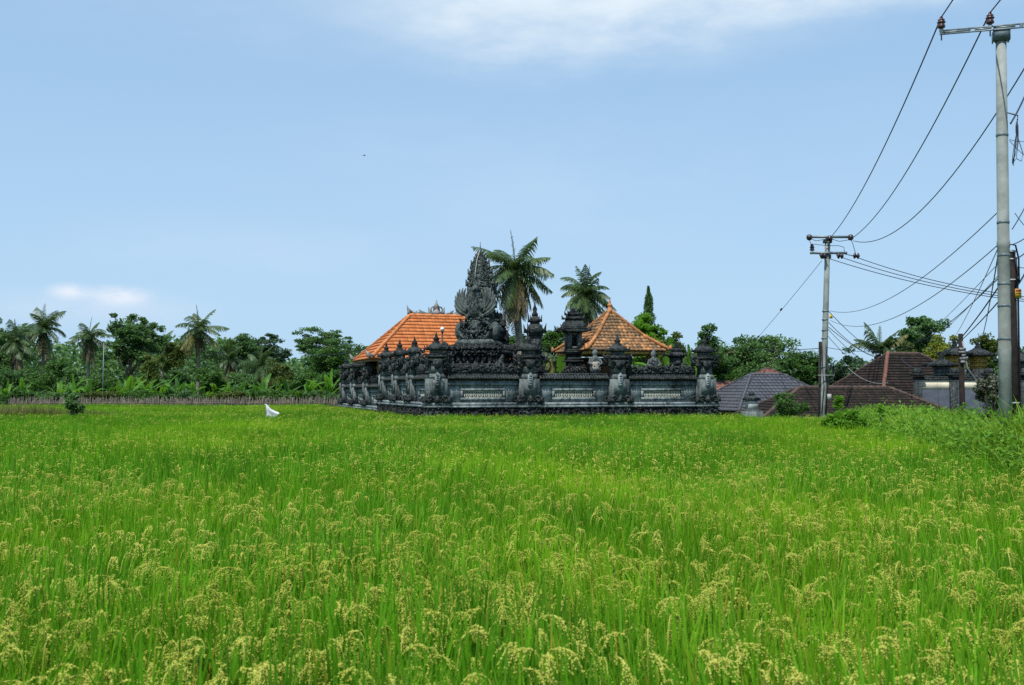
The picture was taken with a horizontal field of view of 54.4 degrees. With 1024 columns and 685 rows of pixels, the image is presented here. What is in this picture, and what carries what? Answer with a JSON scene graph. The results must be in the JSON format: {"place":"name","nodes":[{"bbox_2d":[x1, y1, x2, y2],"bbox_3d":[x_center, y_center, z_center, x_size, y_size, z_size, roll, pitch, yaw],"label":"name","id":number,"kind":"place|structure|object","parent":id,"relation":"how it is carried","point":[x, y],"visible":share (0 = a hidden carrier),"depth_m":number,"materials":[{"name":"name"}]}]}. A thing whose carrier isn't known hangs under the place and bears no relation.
{"place":"outdoors","nodes":[
{"label":"outdoors","id":0,"kind":"place"},
{"bbox_2d":[0,402,131,416],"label":"dry grass","id":1,"kind":"structure","parent":0,"point":[20,409],"depth_m":51.18,"materials":[{"name":"plant"}]},
{"bbox_2d":[4,392,333,405],"bbox_3d":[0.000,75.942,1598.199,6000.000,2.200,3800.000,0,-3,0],"label":"ground","id":2,"kind":"structure","parent":0,"point":[171,403],"depth_m":145.64,"materials":[{"name":"soil"}]},
{"bbox_2d":[0,379,18,404],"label":"banana plant","id":3,"kind":"object","parent":2,"relation":"on","point":[6,390],"visible":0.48,"depth_m":84.27,"materials":[{"name":"green plant"}]},
{"bbox_2d":[0,365,33,404],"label":"bush","id":4,"kind":"object","parent":2,"relation":"on","point":[14,379],"visible":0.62,"depth_m":88.13,"materials":[{"name":"green plant"}]},
{"bbox_2d":[0,319,36,404],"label":"palm tree","id":5,"kind":"object","parent":2,"relation":"on","point":[15,345],"visible":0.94,"depth_m":92.67,"materials":[{"name":"green plant"}]},
{"bbox_2d":[0,317,36,376],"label":"broadleaf tree","id":6,"kind":"object","parent":2,"relation":"on","point":[3,358],"visible":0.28,"depth_m":97.58,"materials":[{"name":"green plant"}]},
{"bbox_2d":[0,389,37,401],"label":"bush","id":7,"kind":"object","parent":2,"relation":"on","point":[17,393],"visible":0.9,"depth_m":81.72,"materials":[{"name":"green plant"}]},
{"bbox_2d":[21,306,66,404],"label":"palm tree","id":8,"kind":"object","parent":2,"relation":"on","point":[44,328],"visible":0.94,"depth_m":95.85,"materials":[{"name":"green plant"}]},
{"bbox_2d":[24,357,74,404],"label":"bush","id":9,"kind":"object","parent":2,"relation":"on","point":[58,364],"visible":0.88,"depth_m":87.65,"materials":[{"name":"green plant"}]},
{"bbox_2d":[36,390,78,402],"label":"bush","id":10,"kind":"object","parent":2,"relation":"on","point":[57,395],"visible":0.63,"depth_m":81.47,"materials":[{"name":"green plant"}]},
{"bbox_2d":[51,367,95,393],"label":"bush","id":11,"kind":"object","parent":2,"relation":"on","point":[79,376],"visible":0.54,"depth_m":87.01,"materials":[{"name":"green plant"}]},
{"bbox_2d":[63,392,85,416],"bbox_3d":[-20.555,3.402,46.842,1.165,2.192,1.049,-1,-3,13],"label":"sapling","id":12,"kind":"object","parent":2,"relation":"on","point":[71,404],"visible":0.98,"depth_m":46.75,"materials":[{"name":"green plant"}]},
{"bbox_2d":[60,373,90,392],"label":"banana plant","id":13,"kind":"object","parent":2,"relation":"on","point":[74,388],"visible":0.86,"depth_m":82.73,"materials":[{"name":"green plant"}]},
{"bbox_2d":[68,319,114,403],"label":"palm tree","id":14,"kind":"object","parent":2,"relation":"on","point":[90,342],"visible":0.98,"depth_m":91.82,"materials":[{"name":"green plant"}]},
{"bbox_2d":[78,390,120,402],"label":"bush","id":15,"kind":"object","parent":2,"relation":"on","point":[97,394],"visible":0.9,"depth_m":81.36,"materials":[{"name":"green plant"}]},
{"bbox_2d":[92,375,124,404],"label":"bush","id":16,"kind":"object","parent":2,"relation":"on","point":[97,383],"visible":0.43,"depth_m":88.82,"materials":[{"name":"green plant"}]},
{"bbox_2d":[97,312,173,404],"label":"broadleaf tree","id":17,"kind":"object","parent":2,"relation":"on","point":[136,340],"visible":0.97,"depth_m":101.31,"materials":[{"name":"green plant"}]},
{"bbox_2d":[124,375,148,400],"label":"banana plant","id":18,"kind":"object","parent":2,"relation":"on","point":[129,383],"visible":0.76,"depth_m":83.41,"materials":[{"name":"green plant"}]},
{"bbox_2d":[121,354,166,391],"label":"bush","id":19,"kind":"object","parent":2,"relation":"on","point":[152,361],"visible":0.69,"depth_m":87.52,"materials":[{"name":"green plant"}]},
{"bbox_2d":[124,389,165,401],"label":"bush","id":20,"kind":"object","parent":2,"relation":"on","point":[142,394],"visible":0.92,"depth_m":81.52,"materials":[{"name":"green plant"}]},
{"bbox_2d":[132,368,168,390],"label":"banana plant","id":21,"kind":"object","parent":2,"relation":"on","point":[142,387],"visible":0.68,"depth_m":85.23,"materials":[{"name":"green plant"}]},
{"bbox_2d":[155,376,189,401],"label":"banana plant","id":22,"kind":"object","parent":2,"relation":"on","point":[177,383],"visible":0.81,"depth_m":84.14,"materials":[{"name":"green plant"}]},
{"bbox_2d":[8,396,338,407],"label":"stick fence","id":23,"kind":"object","parent":2,"relation":"on","point":[206,401],"visible":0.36,"depth_m":79.83,"materials":[{"name":"brown wood"}]},
{"bbox_2d":[160,341,193,403],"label":"broadleaf tree","id":24,"kind":"object","parent":2,"relation":"on","point":[172,351],"visible":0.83,"depth_m":103.45,"materials":[{"name":"green plant"}]},
{"bbox_2d":[156,367,197,404],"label":"bush","id":25,"kind":"object","parent":2,"relation":"on","point":[184,378],"visible":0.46,"depth_m":88.11,"materials":[{"name":"green plant"}]},
{"bbox_2d":[168,389,205,403],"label":"bush","id":26,"kind":"object","parent":2,"relation":"on","point":[182,394],"visible":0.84,"depth_m":81.37,"materials":[{"name":"green plant"}]},
{"bbox_2d":[175,305,228,404],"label":"palm tree","id":27,"kind":"object","parent":2,"relation":"on","point":[197,335],"visible":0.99,"depth_m":92.76,"materials":[{"name":"green plant"}]},
{"bbox_2d":[188,367,228,403],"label":"bush","id":28,"kind":"object","parent":2,"relation":"on","point":[217,379],"visible":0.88,"depth_m":86.50,"materials":[{"name":"green plant"}]},
{"bbox_2d":[203,337,244,404],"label":"palm tree","id":29,"kind":"object","parent":2,"relation":"on","point":[229,359],"visible":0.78,"depth_m":93.58,"materials":[{"name":"green plant"}]},
{"bbox_2d":[206,391,249,402],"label":"bush","id":30,"kind":"object","parent":2,"relation":"on","point":[237,395],"visible":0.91,"depth_m":81.53,"materials":[{"name":"green plant"}]},
{"bbox_2d":[210,333,260,388],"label":"broadleaf tree","id":31,"kind":"object","parent":2,"relation":"on","point":[247,344],"visible":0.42,"depth_m":119.75,"materials":[{"name":"green plant"}]},
{"bbox_2d":[224,371,267,404],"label":"bush","id":32,"kind":"object","parent":2,"relation":"on","point":[237,378],"visible":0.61,"depth_m":86.79,"materials":[{"name":"green plant"}]},
{"bbox_2d":[237,342,286,403],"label":"palm tree","id":33,"kind":"object","parent":2,"relation":"on","point":[259,371],"visible":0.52,"depth_m":91.53,"materials":[{"name":"green plant"}]},
{"bbox_2d":[248,373,279,404],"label":"banana plant","id":34,"kind":"object","parent":2,"relation":"on","point":[263,385],"visible":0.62,"depth_m":84.04,"materials":[{"name":"green plant"}]},
{"bbox_2d":[253,333,292,400],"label":"broadleaf tree","id":35,"kind":"object","parent":2,"relation":"on","point":[279,354],"visible":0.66,"depth_m":123.69,"materials":[{"name":"green plant"}]},
{"bbox_2d":[254,388,295,403],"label":"bush","id":36,"kind":"object","parent":2,"relation":"on","point":[277,394],"visible":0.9,"depth_m":81.84,"materials":[{"name":"green plant"}]},
{"bbox_2d":[260,358,295,404],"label":"bush","id":37,"kind":"object","parent":2,"relation":"on","point":[286,374],"visible":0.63,"depth_m":87.74,"materials":[{"name":"green plant"}]},
{"bbox_2d":[273,379,302,397],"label":"banana plant","id":38,"kind":"object","parent":2,"relation":"on","point":[286,388],"visible":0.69,"depth_m":84.22,"materials":[{"name":"green plant"}]},
{"bbox_2d":[290,372,325,392],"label":"bush","id":39,"kind":"object","parent":2,"relation":"on","point":[311,376],"visible":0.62,"depth_m":86.61,"materials":[{"name":"green plant"}]},
{"bbox_2d":[296,380,324,402],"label":"banana plant","id":40,"kind":"object","parent":2,"relation":"on","point":[307,387],"visible":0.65,"depth_m":84.13,"materials":[{"name":"green plant"}]},
{"bbox_2d":[303,389,339,403],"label":"bush","id":41,"kind":"object","parent":2,"relation":"on","point":[314,393],"visible":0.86,"depth_m":81.50,"materials":[{"name":"green plant"}]},
{"bbox_2d":[305,369,339,406],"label":"banana plant","id":42,"kind":"object","parent":2,"relation":"on","point":[329,385],"visible":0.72,"depth_m":85.86,"materials":[{"name":"green plant"}]},
{"bbox_2d":[291,326,355,404],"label":"broadleaf tree","id":43,"kind":"object","parent":2,"relation":"on","point":[305,345],"visible":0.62,"depth_m":109.24,"materials":[{"name":"green plant"}]},
{"bbox_2d":[301,346,350,405],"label":"broadleaf tree","id":44,"kind":"object","parent":2,"relation":"on","point":[328,362],"visible":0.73,"depth_m":94.80,"materials":[{"name":"green plant"}]},
{"bbox_2d":[322,369,341,395],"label":"bush","id":45,"kind":"object","parent":2,"relation":"on","point":[336,376],"visible":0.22,"depth_m":89.52,"materials":[{"name":"green plant"}]},
{"bbox_2d":[337,336,428,416],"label":"temple wall","id":46,"kind":"structure","parent":2,"relation":"on","point":[397,384],"depth_m":58.03,"materials":[{"name":"stone"}]},
{"bbox_2d":[349,300,510,374],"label":"temple hall","id":47,"kind":"structure","parent":2,"relation":"on","point":[423,327],"depth_m":64.76,"materials":[{"name":"orange tile"}]},
{"bbox_2d":[442,242,520,380],"bbox_3d":[-1.724,-0.359,52.495,3.924,10.020,3.852,-1,-3,17],"label":"stone throne","id":48,"kind":"object","parent":2,"relation":"on","point":[478,331],"visible":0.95,"depth_m":51.76,"materials":[{"name":"black stone"}]},
{"bbox_2d":[498,318,509,344],"bbox_3d":[-0.529,-0.572,52.957,0.754,1.448,0.660,1,-3,-20],"label":"guardian statue","id":49,"kind":"object","parent":48,"relation":"on","point":[502,322],"visible":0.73,"depth_m":52.82,"materials":[{"name":"stone"}]},
{"bbox_2d":[0,328,997,404],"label":"woods","id":50,"kind":"object","parent":2,"relation":"on","point":[113,368],"visible":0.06,"depth_m":133.36,"materials":[{"name":"green plant"}]},
{"bbox_2d":[0,402,1023,684],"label":"rice field","id":51,"kind":"structure","parent":2,"relation":"on","point":[228,544],"depth_m":8.11,"materials":[{"name":"plant"}]},
{"bbox_2d":[471,232,553,367],"bbox_3d":[0.057,-0.983,61.990,5.203,12.228,4.559,0,-3,0],"label":"palm tree","id":52,"kind":"object","parent":2,"relation":"on","point":[517,289],"visible":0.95,"depth_m":61.80,"materials":[{"name":"green plant"}]},
{"bbox_2d":[523,303,551,375],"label":"stone tower","id":53,"kind":"structure","parent":2,"relation":"on","point":[535,330],"depth_m":51.28,"materials":[{"name":"stone"}]},
{"bbox_2d":[542,327,563,363],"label":"broadleaf tree","id":54,"kind":"object","parent":2,"relation":"on","point":[553,339],"visible":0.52,"depth_m":77.62,"materials":[{"name":"green plant"}]},
{"bbox_2d":[556,343,565,372],"bbox_3d":[2.752,2.495,57.431,3.203,4.878,4.085,-2,-3,37],"label":"banana plant","id":55,"kind":"object","parent":2,"relation":"on","point":[560,359],"visible":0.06,"depth_m":56.83,"materials":[{"name":"green plant"}]},
{"bbox_2d":[420,332,720,418],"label":"temple wall","id":56,"kind":"structure","parent":2,"relation":"on","point":[646,389],"depth_m":49.29,"materials":[{"name":"stone"}]},
{"bbox_2d":[554,307,592,372],"bbox_3d":[3.261,1.381,52.992,1.760,6.590,1.500,1,-3,-13],"label":"lantern shrine","id":57,"kind":"object","parent":2,"relation":"on","point":[573,327],"visible":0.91,"depth_m":52.68,"materials":[{"name":"stone"}]},
{"bbox_2d":[559,264,616,357],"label":"palm tree","id":58,"kind":"object","parent":2,"relation":"on","point":[585,298],"visible":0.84,"depth_m":71.75,"materials":[{"name":"green plant"}]},
{"bbox_2d":[588,348,602,372],"bbox_3d":[4.307,1.140,51.602,0.819,1.844,0.700,0,-3,-5],"label":"stone statue","id":59,"kind":"object","parent":2,"relation":"on","point":[595,362],"visible":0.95,"depth_m":51.44,"materials":[{"name":"stone"}]},
{"bbox_2d":[551,299,671,376],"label":"pavilion","id":60,"kind":"structure","parent":2,"relation":"on","point":[609,324],"depth_m":53.47,"materials":[{"name":"tile"}]},
{"bbox_2d":[646,348,661,367],"bbox_3d":[7.458,1.226,52.399,0.819,1.844,0.700,0,-3,-5],"label":"stone statue","id":61,"kind":"object","parent":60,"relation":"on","point":[653,359],"visible":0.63,"depth_m":52.31,"materials":[{"name":"stone"}]},
{"bbox_2d":[631,312,668,366],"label":"broadleaf tree","id":62,"kind":"object","parent":2,"relation":"on","point":[642,324],"visible":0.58,"depth_m":67.77,"materials":[{"name":"green plant"}]},
{"bbox_2d":[643,286,656,336],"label":"cypress","id":63,"kind":"object","parent":2,"relation":"on","point":[648,304],"visible":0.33,"depth_m":76.04,"materials":[{"name":"green plant"}]},
{"bbox_2d":[635,337,689,365],"bbox_3d":[9.690,2.403,61.874,2.578,5.467,4.582,-2,-3,31],"label":"banana plant","id":64,"kind":"object","parent":2,"relation":"on","point":[666,358],"visible":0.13,"depth_m":61.72,"materials":[{"name":"green plant"}]},
{"bbox_2d":[657,331,694,365],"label":"broadleaf tree","id":65,"kind":"object","parent":2,"relation":"on","point":[676,335],"visible":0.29,"depth_m":65.69,"materials":[{"name":"green plant"}]},
{"bbox_2d":[692,323,725,363],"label":"broadleaf tree","id":66,"kind":"object","parent":2,"relation":"on","point":[713,342],"visible":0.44,"depth_m":67.86,"materials":[{"name":"green plant"}]},
{"bbox_2d":[716,380,732,389],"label":"house","id":67,"kind":"structure","parent":2,"relation":"on","point":[720,384],"depth_m":68.45,"materials":[{"name":"red tile"}]},
{"bbox_2d":[712,356,744,380],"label":"bush","id":68,"kind":"object","parent":2,"relation":"on","point":[721,371],"visible":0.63,"depth_m":69.51,"materials":[{"name":"green plant"}]},
{"bbox_2d":[740,391,762,417],"bbox_3d":[11.652,3.920,48.371,0.850,3.094,0.800,0,-3,-8],"label":"shrine","id":69,"kind":"object","parent":2,"relation":"on","point":[751,403],"visible":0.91,"depth_m":48.18,"materials":[{"name":"stone"}]},
{"bbox_2d":[718,334,807,376],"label":"broadleaf tree","id":70,"kind":"object","parent":2,"relation":"on","point":[757,358],"visible":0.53,"depth_m":79.05,"materials":[{"name":"green plant"}]},
{"bbox_2d":[716,372,809,414],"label":"house","id":71,"kind":"structure","parent":2,"relation":"on","point":[763,386],"depth_m":60.03,"materials":[{"name":"grey tile"}]},
{"bbox_2d":[772,391,810,417],"bbox_3d":[13.284,4.187,47.300,1.855,3.865,1.598,-1,-3,26],"label":"bush","id":72,"kind":"object","parent":2,"relation":"on","point":[785,409],"visible":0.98,"depth_m":47.24,"materials":[{"name":"green plant"}]},
{"bbox_2d":[785,350,831,385],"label":"bush","id":73,"kind":"object","parent":2,"relation":"on","point":[806,371],"visible":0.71,"depth_m":73.42,"materials":[{"name":"green plant"}]},
{"bbox_2d":[818,342,821,417],"bbox_3d":[14.223,2.510,45.983,0.233,5.096,0.178,0,-3,0],"label":"wooden post","id":74,"kind":"object","parent":2,"relation":"on","point":[819,378],"visible":0.65,"depth_m":45.97,"materials":[{"name":"brown wood"}]},
{"bbox_2d":[806,234,859,418],"bbox_3d":[14.805,0.037,45.871,2.487,10.032,0.636,0,-3,0],"label":"utility pole","id":75,"kind":"object","parent":2,"relation":"on","point":[824,375],"visible":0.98,"depth_m":45.96,"materials":[{"name":"concrete"}]},
{"bbox_2d":[826,257,1023,301],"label":"overhead wire","id":76,"kind":"object","parent":75,"relation":"attached to","point":[914,282],"visible":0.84,"depth_m":43.56,"materials":[{"name":"metal"}]},
{"bbox_2d":[844,258,1023,299],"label":"overhead wire","id":77,"kind":"object","parent":75,"relation":"attached to","point":[923,281],"visible":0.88,"depth_m":43.54,"materials":[{"name":"metal"}]},
{"bbox_2d":[856,257,1023,296],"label":"overhead wire","id":78,"kind":"object","parent":75,"relation":"attached to","point":[926,278],"visible":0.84,"depth_m":43.72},
{"bbox_2d":[832,395,848,412],"bbox_3d":[11.205,2.648,33.897,0.467,1.712,0.562,2,-3,-31],"label":"sapling","id":79,"kind":"object","parent":2,"relation":"on","point":[838,401],"visible":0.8,"depth_m":33.91,"materials":[{"name":"green plant"}]},
{"bbox_2d":[820,409,871,431],"bbox_3d":[11.025,2.818,32.929,1.626,1.290,1.462,-1,-3,14],"label":"bush","id":80,"kind":"object","parent":2,"relation":"on","point":[848,419],"visible":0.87,"depth_m":32.54,"materials":[{"name":"green plant"}]},
{"bbox_2d":[827,347,865,385],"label":"broadleaf tree","id":81,"kind":"object","parent":2,"relation":"on","point":[842,370],"visible":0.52,"depth_m":75.59,"materials":[{"name":"green plant"}]},
{"bbox_2d":[849,322,907,358],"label":"palm tree","id":82,"kind":"object","parent":2,"relation":"on","point":[891,342],"visible":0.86,"depth_m":67.70,"materials":[{"name":"green plant"}]},
{"bbox_2d":[832,351,934,393],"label":"house","id":83,"kind":"structure","parent":2,"relation":"on","point":[893,369],"depth_m":63.36,"materials":[{"name":"brown tile"}]},
{"bbox_2d":[895,340,916,351],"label":"bush","id":84,"kind":"object","parent":2,"relation":"on","point":[906,344],"visible":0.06,"depth_m":69.60,"materials":[{"name":"green plant"}]},
{"bbox_2d":[890,315,951,358],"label":"broadleaf tree","id":85,"kind":"object","parent":2,"relation":"on","point":[917,329],"visible":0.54,"depth_m":76.84,"materials":[{"name":"green plant"}]},
{"bbox_2d":[922,334,965,368],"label":"bush","id":86,"kind":"object","parent":2,"relation":"on","point":[939,347],"visible":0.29,"depth_m":68.05,"materials":[{"name":"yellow plant"}]},
{"bbox_2d":[936,339,972,375],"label":"gate tower","id":87,"kind":"structure","parent":2,"relation":"on","point":[951,355],"depth_m":57.70,"materials":[{"name":"stone"}]},
{"bbox_2d":[909,368,1023,414],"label":"compound wall","id":88,"kind":"structure","parent":2,"relation":"on","point":[942,390],"depth_m":55.98,"materials":[{"name":"grey paint"}]},
{"bbox_2d":[958,334,980,413],"bbox_3d":[21.979,2.607,47.873,1.004,6.075,0.401,0,-3,0],"label":"wooden post","id":89,"kind":"object","parent":2,"relation":"on","point":[962,357],"visible":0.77,"depth_m":47.86,"materials":[{"name":"brown wood"}]},
{"bbox_2d":[937,12,1023,426],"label":"utility pole","id":90,"kind":"object","parent":2,"relation":"on","point":[1001,36],"visible":0.99,"depth_m":20.57,"materials":[{"name":"concrete"}]},
{"bbox_2d":[829,24,937,238],"bbox_3d":[11.850,-5.741,33.494,0.029,1.187,25.514,-1,-3,12],"label":"overhead wire","id":91,"kind":"object","parent":90,"relation":"attached to","point":[894,123],"visible":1,"depth_m":26.60,"materials":[{"name":"metal"}]},
{"bbox_2d":[830,245,996,326],"bbox_3d":[12.421,-1.150,33.338,0.020,0.938,25.921,0,-3,10],"label":"overhead wire","id":92,"kind":"object","parent":90,"relation":"attached to","point":[933,295],"visible":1,"depth_m":25.94,"materials":[{"name":"metal"}]},
{"bbox_2d":[832,213,996,312],"bbox_3d":[12.419,-1.762,33.366,0.020,0.828,25.914,0,-3,10],"label":"overhead wire","id":93,"kind":"object","parent":90,"relation":"attached to","point":[931,270],"visible":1,"depth_m":25.98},
{"bbox_2d":[851,20,986,238],"bbox_3d":[12.791,-5.655,33.352,0.029,1.351,25.801,-1,-3,13],"label":"overhead wire","id":94,"kind":"object","parent":90,"relation":"attached to","point":[932,125],"visible":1,"depth_m":26.32,"materials":[{"name":"metal"}]},
{"bbox_2d":[855,68,1023,242],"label":"overhead wire","id":95,"kind":"object","parent":90,"relation":"attached to","point":[958,166],"visible":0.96,"depth_m":28.09,"materials":[{"name":"metal"}]},
{"bbox_2d":[901,289,997,368],"bbox_3d":[16.772,0.360,40.275,0.029,1.292,41.712,-1,-3,19],"label":"overhead wire","id":96,"kind":"object","parent":90,"relation":"attached to","point":[964,333],"visible":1,"depth_m":26.29,"materials":[{"name":"metal"}]},
{"bbox_2d":[964,332,997,375],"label":"broadleaf tree","id":97,"kind":"object","parent":2,"relation":"on","point":[989,345],"visible":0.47,"depth_m":71.59,"materials":[{"name":"green plant"}]},
{"bbox_2d":[971,373,998,422],"bbox_3d":[12.475,1.974,25.943,0.922,2.332,0.892,-1,-3,20],"label":"shrub","id":98,"kind":"object","parent":2,"relation":"on","point":[986,390],"visible":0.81,"depth_m":25.91,"materials":[{"name":"green plant"}]},
{"bbox_2d":[1010,244,1021,426],"bbox_3d":[10.787,0.302,21.397,0.272,4.854,0.236,0,-3,0],"label":"wooden post","id":99,"kind":"object","parent":2,"relation":"on","point":[1015,295],"visible":0.55,"depth_m":21.35,"materials":[{"name":"brown wood"}]},
{"bbox_2d":[0,0,1023,388],"label":"sky","id":100,"kind":"structure","parent":0,"point":[160,160],"materials":[{"name":"blue"}]},
{"bbox_2d":[542,352,560,372],"bbox_3d":[2.701,2.761,59.964,1.854,4.471,1.808,1,-3,-20],"label":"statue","id":101,"kind":"object","parent":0,"point":[553,360],"visible":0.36,"depth_m":59.70,"materials":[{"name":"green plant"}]},
{"bbox_2d":[665,342,687,368],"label":"stone tower","id":102,"kind":"structure","parent":0,"point":[675,355],"depth_m":52.35,"materials":[{"name":"stone"}]},
{"bbox_2d":[754,367,780,372],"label":"house","id":103,"kind":"structure","parent":0,"point":[767,370],"depth_m":71.82,"materials":[{"name":"red tile"}]},
{"bbox_2d":[732,385,955,418],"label":"house","id":104,"kind":"structure","parent":0,"point":[854,395],"depth_m":51.95,"materials":[{"name":"brown tile"}]},
{"bbox_2d":[842,395,1023,482],"bbox_3d":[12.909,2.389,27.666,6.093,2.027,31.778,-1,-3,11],"label":"leafy weeds","id":105,"kind":"object","parent":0,"point":[983,435],"visible":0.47,"depth_m":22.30,"materials":[{"name":"green plant"}]},
{"bbox_2d":[922,353,958,375],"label":"gate tower","id":106,"kind":"structure","parent":0,"point":[941,366],"depth_m":56.67,"materials":[{"name":"stone"}]},
{"bbox_2d":[966,341,997,375],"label":"gate tower","id":107,"kind":"structure","parent":0,"point":[978,362],"depth_m":58.16,"materials":[{"name":"stone"}]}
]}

